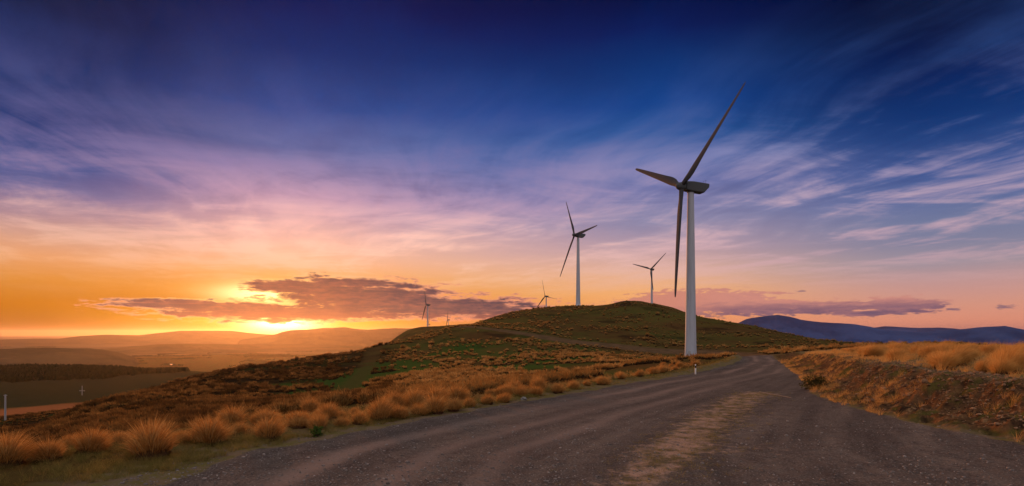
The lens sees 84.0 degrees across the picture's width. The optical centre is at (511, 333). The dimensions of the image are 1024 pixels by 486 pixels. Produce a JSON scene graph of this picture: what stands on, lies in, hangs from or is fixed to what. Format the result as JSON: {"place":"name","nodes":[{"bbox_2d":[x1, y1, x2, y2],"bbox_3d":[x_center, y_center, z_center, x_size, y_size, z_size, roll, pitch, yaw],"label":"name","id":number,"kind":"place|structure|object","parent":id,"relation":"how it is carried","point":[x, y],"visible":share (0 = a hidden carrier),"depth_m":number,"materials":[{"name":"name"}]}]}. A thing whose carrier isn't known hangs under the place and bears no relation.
{"place":"outdoors","nodes":[
{"label":"outdoors","id":0,"kind":"place"},
{"bbox_2d":[0,348,138,366],"bbox_3d":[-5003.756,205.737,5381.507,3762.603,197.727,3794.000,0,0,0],"label":"hills","id":1,"kind":"structure","parent":0,"point":[50,356],"depth_m":5211.98,"materials":[{"name":"brown"}]},
{"bbox_2d":[0,331,271,345],"bbox_3d":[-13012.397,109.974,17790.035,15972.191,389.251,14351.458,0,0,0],"label":"mountains","id":2,"kind":"structure","parent":0,"point":[202,337],"depth_m":16744.74,"materials":[{"name":"orange"}]},
{"bbox_2d":[0,336,353,355],"bbox_3d":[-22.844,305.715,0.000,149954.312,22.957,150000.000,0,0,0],"label":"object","id":3,"kind":"structure","parent":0,"point":[82,346],"depth_m":12871.17,"materials":[{"name":"orange"}]},
{"bbox_2d":[0,346,348,365],"bbox_3d":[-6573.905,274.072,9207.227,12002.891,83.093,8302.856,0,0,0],"label":"shelterbelts","id":4,"kind":"object","parent":3,"relation":"on","point":[253,354],"visible":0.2,"depth_m":7357.20,"materials":[{"name":"green plant"}]},
{"bbox_2d":[103,344,366,353],"bbox_3d":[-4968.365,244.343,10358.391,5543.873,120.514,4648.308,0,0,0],"label":"hills","id":5,"kind":"structure","parent":0,"point":[180,348],"depth_m":9564.59,"materials":[{"name":"orange"}]},
{"bbox_2d":[238,327,411,346],"bbox_3d":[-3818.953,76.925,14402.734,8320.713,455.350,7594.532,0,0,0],"label":"mountains","id":6,"kind":"structure","parent":0,"point":[344,336],"depth_m":13093.72,"materials":[{"name":"orange"}]},
{"bbox_2d":[0,356,736,485],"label":"verge grass","id":7,"kind":"structure","parent":0,"point":[184,457],"depth_m":12.43,"materials":[{"name":"brown plant"}]},
{"bbox_2d":[150,362,689,440],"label":"straw grass","id":8,"kind":"structure","parent":0,"point":[550,384],"depth_m":21.95,"materials":[{"name":"brown plant"}]},
{"bbox_2d":[0,301,1023,485],"bbox_3d":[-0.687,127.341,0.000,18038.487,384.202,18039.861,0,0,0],"label":"ground","id":9,"kind":"structure","parent":0,"point":[36,395],"depth_m":173.02,"materials":[{"name":"brown plant"}]},
{"bbox_2d":[3,395,6,419],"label":"utility pole","id":10,"kind":"object","parent":9,"relation":"on","point":[5,416],"visible":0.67,"depth_m":249.75,"materials":[{"name":"grey"}]},
{"bbox_2d":[0,418,43,468],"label":"tussock","id":11,"kind":"object","parent":9,"relation":"on","point":[16,453],"visible":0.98,"depth_m":11.79,"materials":[{"name":"plant"}]},
{"bbox_2d":[25,432,77,462],"bbox_3d":[-10.051,2.413,12.296,1.220,0.842,1.047,6,10,42],"label":"tussock","id":12,"kind":"object","parent":9,"relation":"on","point":[51,449],"visible":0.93,"depth_m":12.23,"materials":[{"name":"plant"}]},
{"bbox_2d":[58,433,77,447],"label":"tussock","id":13,"kind":"object","parent":9,"relation":"on","point":[67,439],"visible":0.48,"depth_m":13.78,"materials":[{"name":"plant"}]},
{"bbox_2d":[0,363,189,382],"bbox_3d":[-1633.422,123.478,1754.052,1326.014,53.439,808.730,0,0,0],"label":"forest","id":14,"kind":"object","parent":9,"relation":"on","point":[23,372],"visible":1,"depth_m":1589.06,"materials":[{"name":"green plant"}]},
{"bbox_2d":[66,423,127,455],"bbox_3d":[-9.497,2.424,12.924,1.082,0.856,1.239,9,-4,34],"label":"tussock","id":15,"kind":"object","parent":9,"relation":"on","point":[89,444],"visible":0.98,"depth_m":12.84,"materials":[{"name":"plant"}]},
{"bbox_2d":[109,430,132,444],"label":"tussock","id":16,"kind":"object","parent":9,"relation":"on","point":[118,436],"visible":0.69,"depth_m":14.21,"materials":[{"name":"plant"}]},
{"bbox_2d":[120,421,153,435],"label":"tussock","id":17,"kind":"object","parent":9,"relation":"on","point":[136,429],"visible":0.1,"depth_m":20.45,"materials":[{"name":"plant"}]},
{"bbox_2d":[112,414,198,460],"bbox_3d":[-7.948,2.276,12.648,1.803,1.180,2.117,-1,-4,-44],"label":"tussock","id":18,"kind":"object","parent":9,"relation":"on","point":[145,442],"visible":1,"depth_m":12.38,"materials":[{"name":"plant"}]},
{"bbox_2d":[160,416,180,429],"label":"tussock","id":19,"kind":"object","parent":9,"relation":"on","point":[170,424],"visible":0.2,"depth_m":20.71,"materials":[{"name":"plant"}]},
{"bbox_2d":[171,428,194,442],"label":"tussock","id":20,"kind":"object","parent":9,"relation":"on","point":[187,438],"visible":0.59,"depth_m":14.20,"materials":[{"name":"plant"}]},
{"bbox_2d":[181,416,205,427],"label":"tussock","id":21,"kind":"object","parent":9,"relation":"on","point":[190,422],"visible":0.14,"depth_m":21.81,"materials":[{"name":"plant"}]},
{"bbox_2d":[179,414,243,446],"bbox_3d":[-7.522,2.383,14.211,1.734,1.040,1.394,5,3,18],"label":"tussock","id":22,"kind":"object","parent":9,"relation":"on","point":[208,431],"visible":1,"depth_m":14.10,"materials":[{"name":"plant"}]},
{"bbox_2d":[212,402,252,426],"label":"tussock","id":23,"kind":"object","parent":9,"relation":"on","point":[232,415],"visible":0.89,"depth_m":17.12,"materials":[{"name":"plant"}]},
{"bbox_2d":[229,418,251,434],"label":"tussock","id":24,"kind":"object","parent":9,"relation":"on","point":[239,425],"visible":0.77,"depth_m":15.59,"materials":[{"name":"plant"}]},
{"bbox_2d":[242,402,259,418],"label":"tussock","id":25,"kind":"object","parent":9,"relation":"on","point":[251,409],"visible":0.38,"depth_m":21.80,"materials":[{"name":"plant"}]},
{"bbox_2d":[247,407,287,425],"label":"tussock","id":26,"kind":"object","parent":9,"relation":"on","point":[260,415],"visible":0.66,"depth_m":17.16,"materials":[{"name":"plant"}]},
{"bbox_2d":[248,413,292,441],"bbox_3d":[-6.272,2.433,14.921,1.374,0.900,1.324,-2,-3,-4],"label":"tussock","id":27,"kind":"object","parent":9,"relation":"on","point":[270,429],"visible":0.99,"depth_m":14.74,"materials":[{"name":"plant"}]},
{"bbox_2d":[263,397,287,413],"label":"tussock","id":28,"kind":"object","parent":9,"relation":"on","point":[279,409],"visible":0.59,"depth_m":22.08,"materials":[{"name":"plant"}]},
{"bbox_2d":[272,396,294,413],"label":"tussock","id":29,"kind":"object","parent":9,"relation":"on","point":[282,404],"visible":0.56,"depth_m":22.26,"materials":[{"name":"plant"}]},
{"bbox_2d":[283,401,297,413],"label":"tussock","id":30,"kind":"object","parent":9,"relation":"on","point":[292,409],"visible":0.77,"depth_m":22.28,"materials":[{"name":"plant"}]},
{"bbox_2d":[277,407,313,426],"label":"tussock","id":31,"kind":"object","parent":9,"relation":"on","point":[295,413],"visible":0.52,"depth_m":17.06,"materials":[{"name":"plant"}]},
{"bbox_2d":[291,400,301,411],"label":"tussock","id":32,"kind":"object","parent":9,"relation":"on","point":[297,406],"visible":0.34,"depth_m":22.83,"materials":[{"name":"plant"}]},
{"bbox_2d":[285,416,309,428],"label":"tussock","id":33,"kind":"object","parent":9,"relation":"on","point":[301,424],"visible":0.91,"depth_m":16.55,"materials":[{"name":"plant"}]},
{"bbox_2d":[296,391,320,410],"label":"tussock","id":34,"kind":"object","parent":9,"relation":"on","point":[304,399],"visible":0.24,"depth_m":22.58,"materials":[{"name":"plant"}]},
{"bbox_2d":[295,395,324,411],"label":"tussock","id":35,"kind":"object","parent":9,"relation":"on","point":[308,405],"visible":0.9,"depth_m":20.93,"materials":[{"name":"plant"}]},
{"bbox_2d":[308,425,322,436],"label":"weed","id":36,"kind":"object","parent":9,"relation":"on","point":[317,431],"visible":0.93,"depth_m":15.34,"materials":[{"name":"green plant"}]},
{"bbox_2d":[304,409,332,430],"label":"tussock","id":37,"kind":"object","parent":9,"relation":"on","point":[318,421],"visible":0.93,"depth_m":16.38,"materials":[{"name":"plant"}]},
{"bbox_2d":[314,391,328,408],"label":"tussock","id":38,"kind":"object","parent":9,"relation":"on","point":[322,401],"visible":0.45,"depth_m":22.87,"materials":[{"name":"plant"}]},
{"bbox_2d":[312,401,347,420],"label":"tussock","id":39,"kind":"object","parent":9,"relation":"on","point":[330,409],"visible":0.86,"depth_m":18.19,"materials":[{"name":"plant"}]},
{"bbox_2d":[323,390,343,406],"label":"tussock","id":40,"kind":"object","parent":9,"relation":"on","point":[334,397],"visible":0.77,"depth_m":22.95,"materials":[{"name":"plant"}]},
{"bbox_2d":[330,415,354,426],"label":"tussock","id":41,"kind":"object","parent":9,"relation":"on","point":[340,421],"visible":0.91,"depth_m":17.00,"materials":[{"name":"plant"}]},
{"bbox_2d":[337,395,349,405],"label":"tussock","id":42,"kind":"object","parent":9,"relation":"on","point":[340,403],"visible":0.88,"depth_m":23.00,"materials":[{"name":"plant"}]},
{"bbox_2d":[337,385,354,405],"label":"tussock","id":43,"kind":"object","parent":9,"relation":"on","point":[344,394],"visible":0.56,"depth_m":23.45,"materials":[{"name":"plant"}]},
{"bbox_2d":[348,411,371,424],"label":"tussock","id":44,"kind":"object","parent":9,"relation":"on","point":[359,418],"visible":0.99,"depth_m":17.41,"materials":[{"name":"plant"}]},
{"bbox_2d":[354,390,372,403],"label":"tussock","id":45,"kind":"object","parent":9,"relation":"on","point":[361,398],"visible":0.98,"depth_m":23.44,"materials":[{"name":"plant"}]},
{"bbox_2d":[364,395,402,421],"bbox_3d":[-4.176,2.358,18.276,1.468,1.159,1.744,-1,3,8],"label":"tussock","id":46,"kind":"object","parent":9,"relation":"on","point":[378,411],"visible":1,"depth_m":18.13,"materials":[{"name":"plant"}]},
{"bbox_2d":[382,389,410,406],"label":"tussock","id":47,"kind":"object","parent":9,"relation":"on","point":[397,398],"visible":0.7,"depth_m":21.21,"materials":[{"name":"plant"}]},
{"bbox_2d":[391,404,412,419],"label":"tussock","id":48,"kind":"object","parent":9,"relation":"on","point":[400,413],"visible":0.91,"depth_m":18.56,"materials":[{"name":"plant"}]},
{"bbox_2d":[395,381,413,395],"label":"tussock","id":49,"kind":"object","parent":9,"relation":"on","point":[404,387],"visible":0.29,"depth_m":24.10,"materials":[{"name":"plant"}]},
{"bbox_2d":[403,378,426,405],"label":"tussock","id":50,"kind":"object","parent":9,"relation":"on","point":[416,392],"visible":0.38,"depth_m":21.95,"materials":[{"name":"plant"}]},
{"bbox_2d":[404,392,426,407],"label":"tussock","id":51,"kind":"object","parent":9,"relation":"on","point":[411,401],"visible":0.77,"depth_m":21.43,"materials":[{"name":"plant"}]},
{"bbox_2d":[406,402,431,416],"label":"tussock","id":52,"kind":"object","parent":9,"relation":"on","point":[417,409],"visible":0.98,"depth_m":19.38,"materials":[{"name":"plant"}]},
{"bbox_2d":[422,297,430,326],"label":"wind turbine","id":53,"kind":"object","parent":9,"relation":"on","point":[427,311],"visible":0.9,"depth_m":1520.48,"materials":[{"name":"paint"}]},
{"bbox_2d":[422,383,450,414],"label":"tussock","id":54,"kind":"object","parent":9,"relation":"on","point":[437,405],"visible":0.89,"depth_m":19.89,"materials":[{"name":"plant"}]},
{"bbox_2d":[424,382,455,400],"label":"tussock","id":55,"kind":"object","parent":9,"relation":"on","point":[434,392],"visible":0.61,"depth_m":22.44,"materials":[{"name":"plant"}]},
{"bbox_2d":[445,397,465,411],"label":"tussock","id":56,"kind":"object","parent":9,"relation":"on","point":[456,405],"visible":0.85,"depth_m":20.68,"materials":[{"name":"plant"}]},
{"bbox_2d":[446,383,475,400],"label":"tussock","id":57,"kind":"object","parent":9,"relation":"on","point":[459,393],"visible":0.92,"depth_m":24.26,"materials":[{"name":"plant"}]},
{"bbox_2d":[462,396,479,407],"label":"tussock","id":58,"kind":"object","parent":9,"relation":"on","point":[470,402],"visible":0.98,"depth_m":21.86,"materials":[{"name":"plant"}]},
{"bbox_2d":[480,393,496,404],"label":"tussock","id":59,"kind":"object","parent":9,"relation":"on","point":[488,399],"visible":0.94,"depth_m":22.74,"materials":[{"name":"plant"}]},
{"bbox_2d":[484,388,494,395],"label":"tussock","id":60,"kind":"object","parent":9,"relation":"on","point":[487,392],"visible":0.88,"depth_m":26.06,"materials":[{"name":"plant"}]},
{"bbox_2d":[493,386,508,395],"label":"tussock","id":61,"kind":"object","parent":9,"relation":"on","point":[498,392],"visible":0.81,"depth_m":26.13,"materials":[{"name":"plant"}]},
{"bbox_2d":[495,391,513,402],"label":"tussock","id":62,"kind":"object","parent":9,"relation":"on","point":[505,398],"visible":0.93,"depth_m":23.74,"materials":[{"name":"plant"}]},
{"bbox_2d":[497,383,515,394],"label":"tussock","id":63,"kind":"object","parent":9,"relation":"on","point":[509,389],"visible":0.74,"depth_m":26.26,"materials":[{"name":"plant"}]},
{"bbox_2d":[0,300,1023,448],"bbox_3d":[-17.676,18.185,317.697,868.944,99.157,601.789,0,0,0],"label":"tussock cover","id":64,"kind":"object","parent":9,"relation":"on","point":[126,410],"visible":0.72,"depth_m":124.22,"materials":[{"name":"plant"}]},
{"bbox_2d":[506,379,526,393],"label":"tussock","id":65,"kind":"object","parent":9,"relation":"on","point":[514,384],"visible":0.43,"depth_m":27.55,"materials":[{"name":"plant"}]},
{"bbox_2d":[512,382,528,396],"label":"tussock","id":66,"kind":"object","parent":9,"relation":"on","point":[521,391],"visible":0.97,"depth_m":25.70,"materials":[{"name":"plant"}]},
{"bbox_2d":[528,383,545,396],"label":"tussock","id":67,"kind":"object","parent":9,"relation":"on","point":[536,391],"visible":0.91,"depth_m":26.46,"materials":[{"name":"plant"}]},
{"bbox_2d":[528,374,548,389],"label":"tussock","id":68,"kind":"object","parent":9,"relation":"on","point":[538,383],"visible":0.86,"depth_m":28.62,"materials":[{"name":"plant"}]},
{"bbox_2d":[537,281,554,306],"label":"wind turbine","id":69,"kind":"object","parent":9,"relation":"on","point":[544,297],"visible":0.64,"depth_m":1481.74,"materials":[{"name":"paint"}]},
{"bbox_2d":[548,383,566,393],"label":"tussock","id":70,"kind":"object","parent":9,"relation":"on","point":[558,388],"visible":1,"depth_m":27.48,"materials":[{"name":"plant"}]},
{"bbox_2d":[565,379,580,389],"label":"tussock","id":71,"kind":"object","parent":9,"relation":"on","point":[574,384],"visible":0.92,"depth_m":29.61,"materials":[{"name":"plant"}]},
{"bbox_2d":[560,202,596,305],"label":"wind turbine","id":72,"kind":"object","parent":9,"relation":"on","point":[578,235],"visible":0.94,"depth_m":575.21,"materials":[{"name":"paint"}]},
{"bbox_2d":[582,379,590,385],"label":"tussock","id":73,"kind":"object","parent":9,"relation":"on","point":[587,382],"visible":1,"depth_m":32.06,"materials":[{"name":"plant"}]},
{"bbox_2d":[594,375,612,384],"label":"tussock","id":74,"kind":"object","parent":9,"relation":"on","point":[601,380],"visible":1,"depth_m":32.75,"materials":[{"name":"plant"}]},
{"bbox_2d":[616,372,626,378],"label":"tussock","id":75,"kind":"object","parent":9,"relation":"on","point":[621,375],"visible":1,"depth_m":37.20,"materials":[{"name":"plant"}]},
{"bbox_2d":[634,369,646,376],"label":"tussock","id":76,"kind":"object","parent":9,"relation":"on","point":[639,373],"visible":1,"depth_m":40.50,"materials":[{"name":"plant"}]},
{"bbox_2d":[633,253,665,302],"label":"wind turbine","id":77,"kind":"object","parent":9,"relation":"on","point":[651,269],"visible":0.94,"depth_m":1181.07,"materials":[{"name":"paint"}]},
{"bbox_2d":[647,366,659,373],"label":"tussock","id":78,"kind":"object","parent":9,"relation":"on","point":[653,369],"visible":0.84,"depth_m":44.07,"materials":[{"name":"plant"}]},
{"bbox_2d":[673,360,684,367],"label":"tussock","id":79,"kind":"object","parent":9,"relation":"on","point":[678,364],"visible":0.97,"depth_m":53.94,"materials":[{"name":"plant"}]},
{"bbox_2d":[635,81,745,355],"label":"wind turbine","id":80,"kind":"object","parent":9,"relation":"on","point":[691,188],"visible":0.87,"depth_m":232.44,"materials":[{"name":"paint"}]},
{"bbox_2d":[799,373,832,389],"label":"shrub","id":81,"kind":"object","parent":9,"relation":"on","point":[816,381],"visible":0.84,"depth_m":29.16,"materials":[{"name":"green plant"}]},
{"bbox_2d":[843,345,856,352],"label":"tussock","id":82,"kind":"object","parent":9,"relation":"on","point":[853,351],"visible":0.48,"depth_m":52.54,"materials":[{"name":"plant"}]},
{"bbox_2d":[856,344,875,356],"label":"tussock","id":83,"kind":"object","parent":9,"relation":"on","point":[861,348],"visible":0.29,"depth_m":41.37,"materials":[{"name":"plant"}]},
{"bbox_2d":[861,344,886,356],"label":"tussock","id":84,"kind":"object","parent":9,"relation":"on","point":[872,350],"visible":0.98,"depth_m":37.77,"materials":[{"name":"plant"}]},
{"bbox_2d":[886,341,905,349],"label":"tussock","id":85,"kind":"object","parent":9,"relation":"on","point":[895,344],"visible":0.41,"depth_m":44.53,"materials":[{"name":"plant"}]},
{"bbox_2d":[885,345,909,360],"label":"tussock","id":86,"kind":"object","parent":9,"relation":"on","point":[896,351],"visible":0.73,"depth_m":29.80,"materials":[{"name":"plant"}]},
{"bbox_2d":[778,351,1023,441],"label":"bank tufts","id":87,"kind":"object","parent":9,"relation":"on","point":[833,385],"visible":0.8,"depth_m":24.85,"materials":[{"name":"plant"}]},
{"bbox_2d":[783,353,1023,432],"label":"bank stones","id":88,"kind":"object","parent":9,"relation":"on","point":[970,373],"visible":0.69,"depth_m":19.75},
{"bbox_2d":[907,341,926,353],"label":"tussock","id":89,"kind":"object","parent":9,"relation":"on","point":[914,350],"visible":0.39,"depth_m":39.99,"materials":[{"name":"plant"}]},
{"bbox_2d":[918,341,947,356],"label":"tussock","id":90,"kind":"object","parent":9,"relation":"on","point":[926,348],"visible":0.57,"depth_m":29.17,"materials":[{"name":"plant"}]},
{"bbox_2d":[925,348,945,362],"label":"tussock","id":91,"kind":"object","parent":9,"relation":"on","point":[927,355],"visible":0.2,"depth_m":26.04,"materials":[{"name":"plant"}]},
{"bbox_2d":[923,345,966,369],"bbox_3d":[17.900,0.961,23.399,1.916,1.237,1.898,3,-4,-44],"label":"tussock","id":92,"kind":"object","parent":9,"relation":"on","point":[947,358],"visible":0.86,"depth_m":23.12,"materials":[{"name":"plant"}]},
{"bbox_2d":[934,339,962,353],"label":"tussock","id":93,"kind":"object","parent":9,"relation":"on","point":[943,347],"visible":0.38,"depth_m":28.43,"materials":[{"name":"plant"}]},
{"bbox_2d":[944,342,974,349],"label":"tussock","id":94,"kind":"object","parent":9,"relation":"on","point":[960,345],"visible":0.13,"depth_m":33.42,"materials":[{"name":"plant"}]},
{"bbox_2d":[937,343,982,365],"bbox_3d":[18.927,0.794,24.005,1.876,1.320,1.624,-8,1,-28],"label":"tussock","id":95,"kind":"object","parent":9,"relation":"on","point":[963,354],"visible":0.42,"depth_m":23.78,"materials":[{"name":"plant"}]},
{"bbox_2d":[962,347,982,359],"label":"tussock","id":96,"kind":"object","parent":9,"relation":"on","point":[975,349],"visible":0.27,"depth_m":26.48,"materials":[{"name":"plant"}]},
{"bbox_2d":[973,357,992,372],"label":"tussock","id":97,"kind":"object","parent":9,"relation":"on","point":[979,366],"visible":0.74,"depth_m":20.97,"materials":[{"name":"plant"}]},
{"bbox_2d":[978,340,1007,355],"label":"tussock","id":98,"kind":"object","parent":9,"relation":"on","point":[985,348],"visible":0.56,"depth_m":31.91,"materials":[{"name":"plant"}]},
{"bbox_2d":[972,337,1023,373],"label":"tussock","id":99,"kind":"object","parent":9,"relation":"on","point":[1020,357],"visible":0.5,"depth_m":20.85,"materials":[{"name":"plant"}]},
{"bbox_2d":[985,345,1012,357],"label":"tussock","id":100,"kind":"object","parent":9,"relation":"on","point":[999,352],"visible":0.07,"depth_m":24.08,"materials":[{"name":"plant"}]},
{"bbox_2d":[983,354,1020,374],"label":"tussock","id":101,"kind":"object","parent":9,"relation":"on","point":[1004,366],"visible":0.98,"depth_m":19.82,"materials":[{"name":"plant"}]},
{"bbox_2d":[989,337,1023,355],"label":"tussock","id":102,"kind":"object","parent":9,"relation":"on","point":[1006,348],"visible":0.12,"depth_m":24.17,"materials":[{"name":"plant"}]},
{"bbox_2d":[0,0,1023,335],"label":"sky","id":103,"kind":"structure","parent":0,"point":[273,167],"materials":[{"name":"blue"}]},
{"bbox_2d":[103,355,1023,485],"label":"road","id":104,"kind":"structure","parent":0,"point":[746,375],"depth_m":13.86,"materials":[{"name":"grey gravel"}]},
{"bbox_2d":[552,390,795,484],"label":"road stubble","id":105,"kind":"object","parent":104,"relation":"on","point":[699,437],"visible":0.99,"depth_m":14.57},
{"bbox_2d":[454,326,764,355],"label":"track","id":106,"kind":"structure","parent":0,"point":[630,347],"depth_m":274.56,"materials":[{"name":"brown soil"}]},
{"bbox_2d":[739,315,1023,345],"bbox_3d":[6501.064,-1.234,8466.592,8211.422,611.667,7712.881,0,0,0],"label":"mountains","id":107,"kind":"structure","parent":0,"point":[843,332],"depth_m":8271.19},
{"bbox_2d":[804,345,1023,377],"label":"bank grass","id":108,"kind":"structure","parent":0,"point":[900,358],"depth_m":28.07,"materials":[{"name":"plant"}]},
{"bbox_2d":[875,326,955,332],"bbox_3d":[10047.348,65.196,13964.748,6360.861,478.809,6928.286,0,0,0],"label":"mountains","id":109,"kind":"structure","parent":0,"point":[909,329],"depth_m":13491.59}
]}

